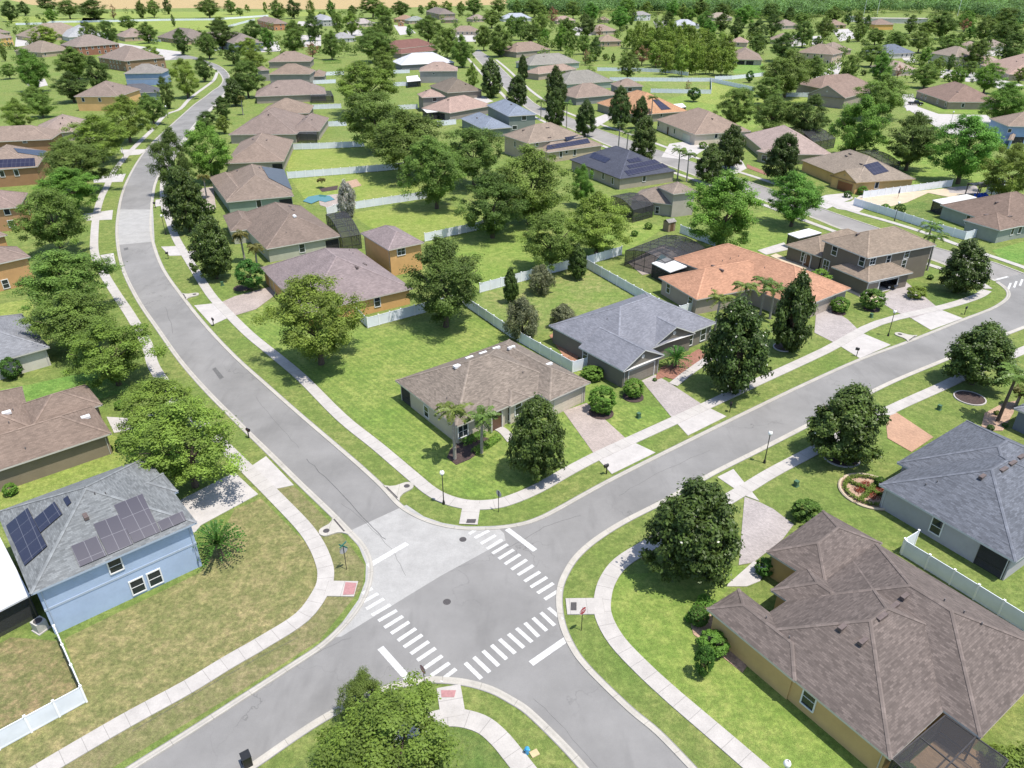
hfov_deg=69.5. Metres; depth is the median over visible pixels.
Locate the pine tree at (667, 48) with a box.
[655,40,673,62]
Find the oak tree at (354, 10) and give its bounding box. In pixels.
[348,5,357,13]
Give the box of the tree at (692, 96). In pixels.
[687,87,700,101]
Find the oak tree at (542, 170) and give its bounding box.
[492,142,579,224]
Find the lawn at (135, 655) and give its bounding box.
[0,499,316,767]
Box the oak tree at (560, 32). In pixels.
[554,23,567,50]
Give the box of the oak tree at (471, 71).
[465,62,478,85]
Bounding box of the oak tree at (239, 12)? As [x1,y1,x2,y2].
[235,7,243,16]
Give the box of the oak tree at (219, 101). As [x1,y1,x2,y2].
[210,95,230,117]
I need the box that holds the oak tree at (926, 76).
[910,60,942,87]
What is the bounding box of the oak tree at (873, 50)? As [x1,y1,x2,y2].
[857,44,887,66]
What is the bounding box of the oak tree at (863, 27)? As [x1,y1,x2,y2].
[851,21,867,41]
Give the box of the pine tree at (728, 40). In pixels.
[720,34,737,50]
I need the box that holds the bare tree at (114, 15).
[109,4,116,19]
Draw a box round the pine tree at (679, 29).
[672,25,684,45]
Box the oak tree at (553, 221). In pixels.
[518,207,589,269]
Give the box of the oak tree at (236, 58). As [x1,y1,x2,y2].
[222,43,242,64]
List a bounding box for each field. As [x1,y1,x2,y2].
[1,12,340,23]
[12,0,507,9]
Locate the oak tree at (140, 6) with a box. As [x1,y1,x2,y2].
[134,0,146,18]
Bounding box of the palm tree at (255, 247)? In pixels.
[246,243,264,267]
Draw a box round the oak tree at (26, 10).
[15,1,29,15]
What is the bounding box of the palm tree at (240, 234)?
[231,229,248,258]
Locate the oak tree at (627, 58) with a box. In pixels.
[617,51,641,76]
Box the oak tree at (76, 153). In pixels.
[33,137,123,183]
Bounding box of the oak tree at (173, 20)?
[170,14,175,26]
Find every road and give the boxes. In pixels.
[115,54,1023,767]
[474,50,1021,280]
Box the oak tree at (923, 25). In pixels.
[913,21,938,37]
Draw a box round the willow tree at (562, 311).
[549,303,574,324]
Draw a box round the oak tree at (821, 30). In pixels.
[815,15,834,37]
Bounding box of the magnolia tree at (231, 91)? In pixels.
[222,78,244,105]
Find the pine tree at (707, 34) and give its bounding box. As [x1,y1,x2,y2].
[703,28,710,44]
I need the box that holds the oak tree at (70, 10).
[55,0,79,18]
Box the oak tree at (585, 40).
[575,35,588,53]
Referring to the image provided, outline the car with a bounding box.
[880,280,898,288]
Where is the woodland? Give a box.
[503,0,1023,24]
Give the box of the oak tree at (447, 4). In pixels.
[441,0,451,10]
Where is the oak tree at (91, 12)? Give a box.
[75,0,108,19]
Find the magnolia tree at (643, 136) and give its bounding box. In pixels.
[629,115,657,159]
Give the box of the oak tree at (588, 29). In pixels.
[575,13,596,35]
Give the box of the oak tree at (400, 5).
[390,0,410,15]
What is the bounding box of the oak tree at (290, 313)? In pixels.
[250,272,368,365]
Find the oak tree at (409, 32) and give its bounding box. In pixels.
[406,25,412,36]
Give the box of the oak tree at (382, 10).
[373,2,391,18]
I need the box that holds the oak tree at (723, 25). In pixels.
[714,13,730,32]
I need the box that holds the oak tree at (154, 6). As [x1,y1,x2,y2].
[146,0,160,16]
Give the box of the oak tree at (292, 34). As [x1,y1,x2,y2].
[278,28,305,50]
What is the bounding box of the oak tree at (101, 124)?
[58,112,131,162]
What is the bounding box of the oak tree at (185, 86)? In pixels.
[167,57,199,97]
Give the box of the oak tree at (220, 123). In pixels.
[215,115,231,133]
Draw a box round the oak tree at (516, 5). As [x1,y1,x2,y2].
[513,0,521,12]
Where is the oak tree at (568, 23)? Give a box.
[557,17,575,30]
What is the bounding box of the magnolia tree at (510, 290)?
[503,266,519,302]
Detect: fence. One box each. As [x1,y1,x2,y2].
[0,685,87,749]
[15,23,41,24]
[47,15,267,22]
[52,624,87,701]
[228,18,254,25]
[287,163,398,178]
[292,141,363,149]
[312,104,340,108]
[313,79,335,83]
[326,71,343,75]
[326,202,346,213]
[328,121,346,125]
[355,192,425,208]
[355,308,368,327]
[366,298,443,327]
[393,69,409,72]
[395,82,407,85]
[398,104,417,108]
[424,220,494,240]
[437,119,455,124]
[464,300,572,372]
[479,259,586,292]
[572,358,586,371]
[587,246,621,262]
[587,259,659,298]
[597,67,688,75]
[610,77,710,81]
[651,88,711,93]
[679,303,691,311]
[680,224,714,245]
[710,78,753,90]
[715,73,762,79]
[782,92,807,96]
[853,197,966,238]
[862,179,953,197]
[899,529,920,553]
[900,539,1023,630]
[965,229,977,239]
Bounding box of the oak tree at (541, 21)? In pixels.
[531,13,552,38]
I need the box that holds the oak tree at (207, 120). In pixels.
[195,110,221,133]
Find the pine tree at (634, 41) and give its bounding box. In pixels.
[630,36,639,56]
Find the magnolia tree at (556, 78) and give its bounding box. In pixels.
[543,65,567,103]
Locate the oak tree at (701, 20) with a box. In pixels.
[695,11,714,26]
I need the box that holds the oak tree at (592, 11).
[584,2,600,20]
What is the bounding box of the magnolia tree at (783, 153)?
[761,132,799,182]
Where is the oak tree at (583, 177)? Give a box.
[570,163,594,204]
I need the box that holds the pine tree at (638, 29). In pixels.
[630,25,643,44]
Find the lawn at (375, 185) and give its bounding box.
[291,170,418,200]
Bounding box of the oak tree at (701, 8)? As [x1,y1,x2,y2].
[691,0,710,14]
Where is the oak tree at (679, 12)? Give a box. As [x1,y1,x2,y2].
[676,3,685,18]
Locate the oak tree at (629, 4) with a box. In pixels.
[620,0,637,13]
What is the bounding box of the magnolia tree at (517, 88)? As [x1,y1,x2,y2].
[505,74,527,106]
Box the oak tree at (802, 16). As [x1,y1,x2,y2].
[793,12,812,23]
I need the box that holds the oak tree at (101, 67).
[81,55,111,86]
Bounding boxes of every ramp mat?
[343,582,356,594]
[441,690,455,696]
[466,519,475,522]
[571,602,576,609]
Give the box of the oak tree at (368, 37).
[354,27,399,57]
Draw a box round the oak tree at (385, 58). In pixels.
[365,46,396,78]
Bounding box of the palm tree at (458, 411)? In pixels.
[434,401,473,459]
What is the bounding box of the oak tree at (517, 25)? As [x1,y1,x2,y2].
[511,16,530,40]
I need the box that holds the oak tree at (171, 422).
[113,395,247,487]
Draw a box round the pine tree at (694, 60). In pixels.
[684,47,697,74]
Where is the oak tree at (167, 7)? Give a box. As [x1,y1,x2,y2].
[162,0,171,13]
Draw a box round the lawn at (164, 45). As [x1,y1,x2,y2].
[124,41,188,50]
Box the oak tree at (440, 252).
[399,234,484,327]
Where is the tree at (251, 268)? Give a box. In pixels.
[234,258,265,290]
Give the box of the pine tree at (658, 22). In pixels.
[654,19,664,37]
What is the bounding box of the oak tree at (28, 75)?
[8,48,50,92]
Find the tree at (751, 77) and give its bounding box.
[745,70,754,81]
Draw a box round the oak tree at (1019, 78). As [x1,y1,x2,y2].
[1013,67,1023,82]
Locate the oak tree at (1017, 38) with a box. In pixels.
[990,31,1023,58]
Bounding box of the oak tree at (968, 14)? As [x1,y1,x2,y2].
[958,10,976,30]
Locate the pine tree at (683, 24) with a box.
[680,21,686,33]
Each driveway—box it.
[15,38,32,46]
[27,79,47,86]
[83,210,112,220]
[94,174,125,182]
[100,253,115,264]
[107,417,131,432]
[119,43,181,59]
[121,149,145,154]
[155,199,160,206]
[162,246,192,255]
[180,474,257,532]
[194,303,226,324]
[201,187,215,208]
[223,287,275,314]
[253,456,292,488]
[261,42,280,51]
[297,21,316,25]
[301,35,320,46]
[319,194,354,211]
[347,30,362,35]
[394,25,414,34]
[455,35,475,41]
[474,96,492,102]
[563,403,624,451]
[594,114,611,126]
[599,443,654,473]
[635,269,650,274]
[642,375,700,416]
[662,142,707,159]
[678,408,725,434]
[718,469,758,500]
[726,160,746,173]
[726,561,764,586]
[739,497,793,564]
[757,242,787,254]
[771,254,877,301]
[814,309,856,341]
[816,62,840,76]
[819,193,852,208]
[833,195,863,211]
[834,29,854,40]
[841,334,889,357]
[857,188,964,206]
[879,282,934,318]
[886,412,932,451]
[902,94,917,110]
[904,104,990,136]
[912,310,961,329]
[940,70,949,77]
[945,69,1022,87]
[947,185,980,194]
[965,77,974,81]
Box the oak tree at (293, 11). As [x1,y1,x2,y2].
[284,0,301,18]
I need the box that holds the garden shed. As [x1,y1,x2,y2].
[663,218,676,231]
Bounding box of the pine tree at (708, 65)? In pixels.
[699,52,714,73]
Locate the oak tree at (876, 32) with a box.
[866,27,887,44]
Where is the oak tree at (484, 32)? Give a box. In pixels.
[472,25,490,50]
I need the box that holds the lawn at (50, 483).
[0,435,133,509]
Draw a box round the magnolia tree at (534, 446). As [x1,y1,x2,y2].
[504,391,567,482]
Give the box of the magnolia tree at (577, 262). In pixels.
[567,242,586,280]
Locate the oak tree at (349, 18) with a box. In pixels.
[340,10,361,34]
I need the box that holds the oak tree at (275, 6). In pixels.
[268,0,285,18]
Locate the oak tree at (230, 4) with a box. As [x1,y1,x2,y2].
[222,0,237,14]
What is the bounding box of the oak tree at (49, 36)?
[22,25,60,42]
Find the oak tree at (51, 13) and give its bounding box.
[44,8,58,20]
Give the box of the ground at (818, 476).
[0,0,1023,767]
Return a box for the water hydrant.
[524,746,529,754]
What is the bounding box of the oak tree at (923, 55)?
[917,47,934,64]
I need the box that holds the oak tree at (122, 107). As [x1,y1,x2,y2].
[101,94,159,142]
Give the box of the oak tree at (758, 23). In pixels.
[746,19,768,35]
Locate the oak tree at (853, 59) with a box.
[841,54,861,76]
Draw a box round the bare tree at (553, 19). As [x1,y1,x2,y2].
[548,6,557,22]
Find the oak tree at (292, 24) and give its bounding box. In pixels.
[283,20,306,33]
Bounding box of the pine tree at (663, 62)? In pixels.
[657,52,672,74]
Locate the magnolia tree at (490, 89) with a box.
[480,57,503,97]
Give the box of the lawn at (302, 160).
[287,148,370,171]
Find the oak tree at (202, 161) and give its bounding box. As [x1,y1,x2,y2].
[177,119,232,182]
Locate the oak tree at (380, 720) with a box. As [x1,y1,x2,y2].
[304,668,468,767]
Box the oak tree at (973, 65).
[962,60,978,74]
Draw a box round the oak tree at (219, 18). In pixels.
[214,16,227,32]
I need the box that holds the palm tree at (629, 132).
[621,129,634,148]
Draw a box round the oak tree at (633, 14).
[628,5,637,24]
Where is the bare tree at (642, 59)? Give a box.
[635,45,651,65]
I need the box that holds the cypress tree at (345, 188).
[336,179,356,216]
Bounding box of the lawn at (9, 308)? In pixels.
[0,299,33,316]
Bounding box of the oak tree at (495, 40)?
[486,24,511,56]
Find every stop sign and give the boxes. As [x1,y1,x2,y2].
[339,541,347,569]
[420,665,425,680]
[496,490,500,511]
[580,606,585,630]
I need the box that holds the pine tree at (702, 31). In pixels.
[693,27,709,42]
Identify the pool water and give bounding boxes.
[303,195,333,203]
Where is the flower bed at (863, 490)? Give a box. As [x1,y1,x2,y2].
[838,473,884,510]
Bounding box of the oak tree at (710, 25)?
[703,19,719,33]
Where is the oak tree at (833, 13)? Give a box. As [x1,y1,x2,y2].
[824,6,844,19]
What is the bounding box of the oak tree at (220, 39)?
[198,19,238,49]
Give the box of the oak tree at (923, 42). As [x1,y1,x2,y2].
[908,30,930,52]
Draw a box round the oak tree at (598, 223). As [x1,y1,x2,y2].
[564,190,633,253]
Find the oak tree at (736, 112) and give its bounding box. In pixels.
[712,85,755,124]
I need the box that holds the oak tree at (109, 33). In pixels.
[96,20,118,42]
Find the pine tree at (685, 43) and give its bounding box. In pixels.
[676,40,689,65]
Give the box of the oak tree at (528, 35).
[517,23,541,41]
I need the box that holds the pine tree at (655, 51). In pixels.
[648,46,662,67]
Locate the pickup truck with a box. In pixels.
[908,100,923,104]
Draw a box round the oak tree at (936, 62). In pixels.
[933,57,945,69]
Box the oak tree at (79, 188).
[31,166,100,213]
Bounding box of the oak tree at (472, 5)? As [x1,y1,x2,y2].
[461,0,484,14]
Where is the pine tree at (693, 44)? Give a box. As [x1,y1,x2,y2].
[689,41,698,62]
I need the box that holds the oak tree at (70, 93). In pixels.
[48,70,88,102]
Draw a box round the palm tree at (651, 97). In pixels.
[647,94,657,116]
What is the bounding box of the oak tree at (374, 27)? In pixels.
[364,23,384,32]
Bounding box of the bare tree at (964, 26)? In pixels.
[959,18,970,31]
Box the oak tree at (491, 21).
[482,9,503,27]
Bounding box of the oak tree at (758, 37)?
[748,34,769,51]
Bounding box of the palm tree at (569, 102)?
[562,100,572,128]
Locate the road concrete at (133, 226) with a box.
[116,209,154,244]
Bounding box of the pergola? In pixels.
[965,182,991,196]
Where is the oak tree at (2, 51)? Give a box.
[0,45,7,60]
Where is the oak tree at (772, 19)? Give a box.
[762,13,784,35]
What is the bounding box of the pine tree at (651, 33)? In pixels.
[648,30,655,42]
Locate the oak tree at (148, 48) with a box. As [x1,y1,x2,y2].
[142,45,162,55]
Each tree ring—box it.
[233,285,250,290]
[589,406,613,419]
[623,393,643,402]
[660,364,688,378]
[773,343,790,351]
[823,456,860,467]
[831,310,845,315]
[863,306,879,311]
[953,390,986,405]
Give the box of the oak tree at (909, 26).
[904,14,921,33]
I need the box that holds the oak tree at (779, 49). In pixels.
[770,32,800,58]
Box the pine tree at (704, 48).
[698,46,710,62]
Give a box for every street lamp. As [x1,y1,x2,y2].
[440,470,444,504]
[763,431,772,463]
[783,759,790,767]
[887,309,896,335]
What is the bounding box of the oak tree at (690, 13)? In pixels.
[683,7,696,20]
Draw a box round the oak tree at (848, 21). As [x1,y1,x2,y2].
[844,12,852,24]
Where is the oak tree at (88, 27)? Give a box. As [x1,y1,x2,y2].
[77,21,99,36]
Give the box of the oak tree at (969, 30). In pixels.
[964,25,976,38]
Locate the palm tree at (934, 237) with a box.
[923,231,949,270]
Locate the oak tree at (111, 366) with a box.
[59,319,169,388]
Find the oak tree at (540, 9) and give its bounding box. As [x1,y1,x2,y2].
[533,5,547,16]
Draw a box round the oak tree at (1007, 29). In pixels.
[986,17,1023,43]
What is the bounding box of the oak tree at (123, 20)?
[117,15,138,28]
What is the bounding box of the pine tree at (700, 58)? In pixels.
[689,43,704,72]
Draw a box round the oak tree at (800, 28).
[792,20,814,47]
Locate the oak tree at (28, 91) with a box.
[16,83,50,108]
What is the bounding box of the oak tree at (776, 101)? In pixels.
[749,90,794,129]
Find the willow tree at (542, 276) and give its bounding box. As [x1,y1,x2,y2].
[527,264,555,296]
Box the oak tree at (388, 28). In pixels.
[377,15,393,37]
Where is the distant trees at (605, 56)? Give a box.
[0,7,1023,82]
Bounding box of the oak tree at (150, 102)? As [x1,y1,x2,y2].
[134,92,171,123]
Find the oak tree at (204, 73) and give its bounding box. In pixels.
[193,56,217,81]
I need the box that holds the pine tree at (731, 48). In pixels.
[719,46,739,64]
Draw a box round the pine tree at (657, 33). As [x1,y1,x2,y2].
[652,27,662,42]
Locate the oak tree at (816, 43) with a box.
[813,36,823,44]
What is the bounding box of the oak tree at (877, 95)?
[853,72,914,116]
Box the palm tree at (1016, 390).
[1013,384,1023,406]
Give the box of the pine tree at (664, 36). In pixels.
[657,26,672,41]
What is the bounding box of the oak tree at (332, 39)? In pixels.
[318,30,339,59]
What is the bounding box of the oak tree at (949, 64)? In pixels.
[944,53,958,70]
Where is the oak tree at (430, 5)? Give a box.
[425,0,441,9]
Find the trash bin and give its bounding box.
[239,749,252,767]
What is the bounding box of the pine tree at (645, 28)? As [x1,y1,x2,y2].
[641,21,649,35]
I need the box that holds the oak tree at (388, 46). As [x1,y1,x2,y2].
[369,42,397,56]
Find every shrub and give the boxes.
[0,356,24,379]
[1,482,18,495]
[113,400,124,409]
[114,438,122,450]
[202,203,215,213]
[580,365,603,380]
[588,384,616,414]
[622,377,643,397]
[631,230,637,235]
[644,222,652,228]
[687,594,716,619]
[687,605,709,627]
[696,629,729,658]
[697,593,711,604]
[699,141,706,148]
[754,557,773,576]
[789,497,822,522]
[811,268,832,279]
[829,296,849,312]
[844,191,852,197]
[857,186,868,194]
[858,288,888,309]
[874,476,885,487]
[894,203,906,212]
[907,286,926,298]
[986,424,994,429]
[988,740,1023,767]
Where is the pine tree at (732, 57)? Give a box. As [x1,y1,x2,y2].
[720,50,737,74]
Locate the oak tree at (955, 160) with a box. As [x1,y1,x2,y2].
[924,113,1007,183]
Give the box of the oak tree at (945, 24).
[926,10,962,38]
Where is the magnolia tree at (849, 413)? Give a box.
[805,382,891,467]
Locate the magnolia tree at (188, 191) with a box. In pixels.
[159,165,212,232]
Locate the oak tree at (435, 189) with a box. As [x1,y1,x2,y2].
[393,133,466,208]
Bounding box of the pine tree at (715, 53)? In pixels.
[708,48,720,73]
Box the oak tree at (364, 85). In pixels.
[330,60,399,115]
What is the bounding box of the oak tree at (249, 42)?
[234,37,263,60]
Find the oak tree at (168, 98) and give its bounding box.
[153,76,175,108]
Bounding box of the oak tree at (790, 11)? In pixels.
[781,7,797,20]
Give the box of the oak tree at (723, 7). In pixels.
[711,2,732,13]
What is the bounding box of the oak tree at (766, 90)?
[748,76,783,102]
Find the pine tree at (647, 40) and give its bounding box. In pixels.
[640,36,654,56]
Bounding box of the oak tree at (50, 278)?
[6,248,127,317]
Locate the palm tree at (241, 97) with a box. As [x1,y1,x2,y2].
[237,95,245,114]
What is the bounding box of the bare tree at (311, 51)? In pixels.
[302,42,318,56]
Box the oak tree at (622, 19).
[607,6,630,26]
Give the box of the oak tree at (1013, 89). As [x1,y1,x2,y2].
[977,81,1023,117]
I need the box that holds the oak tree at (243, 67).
[227,59,266,97]
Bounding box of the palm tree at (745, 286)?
[732,281,759,296]
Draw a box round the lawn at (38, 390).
[0,371,129,401]
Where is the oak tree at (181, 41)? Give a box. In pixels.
[171,27,193,54]
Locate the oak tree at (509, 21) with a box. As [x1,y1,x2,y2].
[504,15,518,34]
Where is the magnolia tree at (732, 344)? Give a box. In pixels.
[698,292,773,395]
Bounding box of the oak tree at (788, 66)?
[758,48,818,97]
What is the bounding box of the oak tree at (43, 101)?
[25,93,56,117]
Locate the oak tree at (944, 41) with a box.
[930,33,965,50]
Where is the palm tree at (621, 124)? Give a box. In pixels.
[612,121,627,145]
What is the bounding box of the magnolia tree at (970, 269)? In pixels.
[938,238,993,292]
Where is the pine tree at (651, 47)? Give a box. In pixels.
[647,43,656,64]
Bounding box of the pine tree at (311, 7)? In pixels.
[305,0,315,14]
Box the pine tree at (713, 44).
[706,39,720,65]
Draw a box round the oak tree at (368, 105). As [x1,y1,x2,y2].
[337,89,401,149]
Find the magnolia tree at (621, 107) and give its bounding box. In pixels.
[607,85,631,129]
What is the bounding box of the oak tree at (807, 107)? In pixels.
[785,93,831,131]
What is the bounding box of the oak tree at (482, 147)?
[446,126,506,185]
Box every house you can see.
[0,29,10,35]
[0,33,13,45]
[0,125,62,186]
[0,190,31,231]
[0,232,33,291]
[0,313,50,379]
[0,384,112,491]
[0,456,201,636]
[14,40,65,56]
[15,22,72,40]
[38,114,95,140]
[60,34,119,55]
[62,24,107,40]
[74,81,140,110]
[97,45,166,71]
[116,28,152,40]
[123,63,169,84]
[127,83,159,99]
[157,27,220,44]
[210,164,293,212]
[219,33,263,51]
[223,202,361,261]
[225,133,293,171]
[228,107,328,143]
[255,79,333,103]
[257,16,287,29]
[258,63,326,82]
[260,98,313,114]
[260,225,423,320]
[268,51,313,67]
[314,14,335,25]
[336,32,355,41]
[348,18,373,26]
[390,38,437,58]
[393,52,454,69]
[394,15,410,25]
[395,339,590,442]
[405,16,422,23]
[406,61,457,87]
[417,89,487,119]
[426,7,457,22]
[430,77,481,98]
[451,26,478,34]
[460,99,536,136]
[466,14,484,21]
[499,13,531,21]
[501,41,549,57]
[502,122,602,161]
[516,53,579,69]
[527,63,576,79]
[549,70,613,87]
[549,293,715,387]
[555,16,575,23]
[565,78,643,104]
[569,146,675,189]
[590,24,616,34]
[596,90,686,121]
[597,17,608,22]
[598,34,620,46]
[611,181,695,222]
[624,235,850,316]
[629,11,650,20]
[656,107,750,144]
[676,19,698,28]
[707,510,1023,767]
[710,12,732,20]
[730,37,748,46]
[733,47,761,64]
[744,125,835,163]
[770,33,793,43]
[772,19,795,28]
[785,226,935,293]
[796,74,873,108]
[798,43,843,63]
[801,149,915,193]
[823,20,845,27]
[826,42,851,54]
[866,44,914,58]
[867,19,893,29]
[870,60,914,75]
[879,420,1023,579]
[916,81,995,109]
[928,46,977,66]
[930,191,1023,242]
[961,41,972,48]
[965,56,998,67]
[980,53,1023,80]
[981,39,1005,50]
[988,112,1023,148]
[1012,403,1023,433]
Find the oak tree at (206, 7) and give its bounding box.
[193,0,221,17]
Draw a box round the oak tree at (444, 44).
[432,27,457,58]
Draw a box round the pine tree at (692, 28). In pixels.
[687,24,698,42]
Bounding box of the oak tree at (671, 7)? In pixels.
[666,0,679,18]
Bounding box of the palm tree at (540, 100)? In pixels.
[536,97,545,118]
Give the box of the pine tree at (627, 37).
[624,28,633,48]
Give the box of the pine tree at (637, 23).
[633,20,641,38]
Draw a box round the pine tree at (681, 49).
[672,43,692,75]
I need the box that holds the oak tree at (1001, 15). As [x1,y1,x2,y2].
[995,7,1019,23]
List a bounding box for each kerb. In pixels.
[116,59,372,767]
[149,51,1010,529]
[243,676,588,767]
[473,54,995,280]
[479,50,1023,273]
[556,326,1023,767]
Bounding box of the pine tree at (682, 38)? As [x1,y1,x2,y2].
[678,36,688,44]
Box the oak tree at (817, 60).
[795,55,825,78]
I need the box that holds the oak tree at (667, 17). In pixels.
[662,11,674,25]
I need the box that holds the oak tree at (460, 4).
[455,1,466,12]
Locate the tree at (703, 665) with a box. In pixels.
[693,644,714,676]
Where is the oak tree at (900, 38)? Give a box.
[883,31,909,45]
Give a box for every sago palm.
[192,519,246,567]
[659,345,692,368]
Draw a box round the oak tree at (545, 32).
[540,29,549,39]
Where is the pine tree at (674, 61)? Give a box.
[666,56,679,69]
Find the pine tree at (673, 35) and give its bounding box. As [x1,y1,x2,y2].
[665,31,676,44]
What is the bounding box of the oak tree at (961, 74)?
[947,66,968,82]
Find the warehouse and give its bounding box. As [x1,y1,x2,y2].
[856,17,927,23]
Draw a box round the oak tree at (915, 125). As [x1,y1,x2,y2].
[885,110,950,170]
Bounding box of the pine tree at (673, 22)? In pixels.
[669,20,677,40]
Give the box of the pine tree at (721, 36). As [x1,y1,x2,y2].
[715,32,727,49]
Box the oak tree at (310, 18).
[303,13,326,40]
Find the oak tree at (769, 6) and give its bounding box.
[760,2,782,18]
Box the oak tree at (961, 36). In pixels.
[956,33,969,41]
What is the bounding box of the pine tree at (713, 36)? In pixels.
[705,33,717,42]
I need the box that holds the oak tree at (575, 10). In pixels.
[565,1,580,18]
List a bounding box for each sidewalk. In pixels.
[30,72,333,767]
[160,95,991,509]
[324,581,357,596]
[364,709,536,767]
[437,684,465,718]
[459,502,480,524]
[468,58,991,288]
[495,427,511,441]
[496,60,1023,268]
[566,598,604,614]
[594,346,1023,767]
[669,358,711,385]
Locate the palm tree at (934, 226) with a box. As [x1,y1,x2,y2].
[917,220,942,239]
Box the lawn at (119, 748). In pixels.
[62,486,364,767]
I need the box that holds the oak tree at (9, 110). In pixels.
[0,97,38,125]
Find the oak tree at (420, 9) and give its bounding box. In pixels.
[418,5,423,13]
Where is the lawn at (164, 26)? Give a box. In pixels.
[67,17,260,31]
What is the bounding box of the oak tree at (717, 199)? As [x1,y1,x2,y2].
[682,167,765,247]
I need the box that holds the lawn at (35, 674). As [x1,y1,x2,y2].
[0,637,78,728]
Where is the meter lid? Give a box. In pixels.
[529,748,539,757]
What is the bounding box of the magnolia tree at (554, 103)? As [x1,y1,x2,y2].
[544,85,565,125]
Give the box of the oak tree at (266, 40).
[259,27,276,48]
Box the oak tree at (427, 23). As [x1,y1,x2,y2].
[411,15,443,41]
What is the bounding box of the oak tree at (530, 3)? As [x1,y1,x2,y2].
[520,0,542,17]
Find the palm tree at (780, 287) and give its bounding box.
[759,282,784,318]
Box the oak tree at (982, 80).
[969,62,1008,92]
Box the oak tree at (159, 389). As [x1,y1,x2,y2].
[111,375,209,439]
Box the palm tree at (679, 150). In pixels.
[671,145,686,178]
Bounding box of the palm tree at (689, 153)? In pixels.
[681,150,696,181]
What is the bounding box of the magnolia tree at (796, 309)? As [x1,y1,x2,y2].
[770,268,818,353]
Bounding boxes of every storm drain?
[182,293,198,299]
[319,516,346,536]
[383,482,413,500]
[895,332,916,341]
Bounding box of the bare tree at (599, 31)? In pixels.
[596,26,603,36]
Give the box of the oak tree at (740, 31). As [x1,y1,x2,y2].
[729,15,744,37]
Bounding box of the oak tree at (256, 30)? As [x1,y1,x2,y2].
[240,19,263,37]
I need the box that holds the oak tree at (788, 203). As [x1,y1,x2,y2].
[767,169,826,226]
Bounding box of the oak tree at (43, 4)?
[36,0,56,10]
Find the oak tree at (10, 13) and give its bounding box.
[0,0,20,20]
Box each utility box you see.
[635,412,641,418]
[792,479,799,487]
[936,404,942,410]
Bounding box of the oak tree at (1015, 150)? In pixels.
[976,142,1023,194]
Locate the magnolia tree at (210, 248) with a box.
[186,213,233,278]
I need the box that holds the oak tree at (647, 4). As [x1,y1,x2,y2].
[639,1,652,11]
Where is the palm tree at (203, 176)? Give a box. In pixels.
[196,174,209,197]
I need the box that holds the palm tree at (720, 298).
[706,289,735,330]
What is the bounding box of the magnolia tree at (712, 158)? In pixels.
[694,142,726,183]
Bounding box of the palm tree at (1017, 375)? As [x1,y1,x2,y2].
[993,362,1023,421]
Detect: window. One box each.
[0,170,5,176]
[0,279,10,288]
[3,209,10,214]
[13,169,19,175]
[106,557,124,574]
[128,575,146,595]
[146,568,163,587]
[256,200,261,207]
[298,243,305,252]
[374,297,380,307]
[397,248,405,255]
[423,404,428,418]
[457,423,468,438]
[514,402,521,415]
[582,350,587,361]
[655,206,659,213]
[666,284,670,293]
[688,296,692,306]
[689,335,693,345]
[699,328,706,341]
[761,155,766,161]
[799,690,816,712]
[800,252,806,262]
[822,259,829,270]
[831,246,837,256]
[858,256,865,266]
[869,257,876,265]
[885,255,891,262]
[901,259,906,267]
[903,251,909,258]
[928,517,944,536]
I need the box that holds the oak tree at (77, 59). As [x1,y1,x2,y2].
[51,46,96,79]
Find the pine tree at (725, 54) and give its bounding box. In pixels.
[713,48,731,75]
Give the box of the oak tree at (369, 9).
[357,0,388,16]
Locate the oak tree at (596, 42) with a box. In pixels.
[589,35,604,60]
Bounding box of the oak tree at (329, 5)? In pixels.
[325,0,335,15]
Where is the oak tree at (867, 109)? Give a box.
[823,94,894,151]
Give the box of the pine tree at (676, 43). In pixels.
[673,39,684,55]
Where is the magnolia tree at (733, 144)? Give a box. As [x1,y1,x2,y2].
[717,123,746,168]
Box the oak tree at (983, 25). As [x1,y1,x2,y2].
[970,14,999,39]
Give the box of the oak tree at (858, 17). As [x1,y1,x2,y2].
[853,12,864,23]
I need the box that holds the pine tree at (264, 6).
[263,2,267,12]
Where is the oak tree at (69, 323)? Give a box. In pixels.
[13,288,122,348]
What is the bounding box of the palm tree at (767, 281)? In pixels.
[751,276,778,314]
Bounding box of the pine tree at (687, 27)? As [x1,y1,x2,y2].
[682,24,690,35]
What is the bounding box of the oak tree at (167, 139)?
[145,125,195,185]
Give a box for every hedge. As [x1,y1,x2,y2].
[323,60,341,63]
[459,430,486,445]
[471,433,501,454]
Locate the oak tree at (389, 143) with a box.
[358,107,455,177]
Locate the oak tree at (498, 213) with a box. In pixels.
[449,167,531,238]
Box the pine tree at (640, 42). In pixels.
[637,38,649,56]
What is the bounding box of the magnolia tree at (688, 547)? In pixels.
[638,474,744,588]
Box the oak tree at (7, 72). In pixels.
[0,63,16,78]
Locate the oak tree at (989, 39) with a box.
[986,35,993,47]
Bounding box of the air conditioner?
[29,615,50,635]
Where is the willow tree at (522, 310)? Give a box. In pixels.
[501,295,540,340]
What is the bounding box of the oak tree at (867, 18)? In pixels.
[860,15,871,31]
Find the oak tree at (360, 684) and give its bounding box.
[333,665,383,720]
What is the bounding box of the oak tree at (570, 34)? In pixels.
[562,27,579,51]
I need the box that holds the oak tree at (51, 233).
[3,185,92,250]
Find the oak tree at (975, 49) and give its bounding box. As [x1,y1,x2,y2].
[961,38,992,63]
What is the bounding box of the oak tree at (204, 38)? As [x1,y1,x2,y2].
[193,30,218,58]
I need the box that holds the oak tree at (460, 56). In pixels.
[450,33,474,67]
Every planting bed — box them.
[319,185,337,191]
[346,179,361,187]
[447,437,489,464]
[549,333,577,360]
[656,349,703,378]
[688,604,746,672]
[747,164,765,174]
[981,401,1015,430]
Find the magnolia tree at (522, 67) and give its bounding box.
[517,54,527,80]
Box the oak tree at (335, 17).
[331,10,344,29]
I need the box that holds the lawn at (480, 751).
[292,727,508,767]

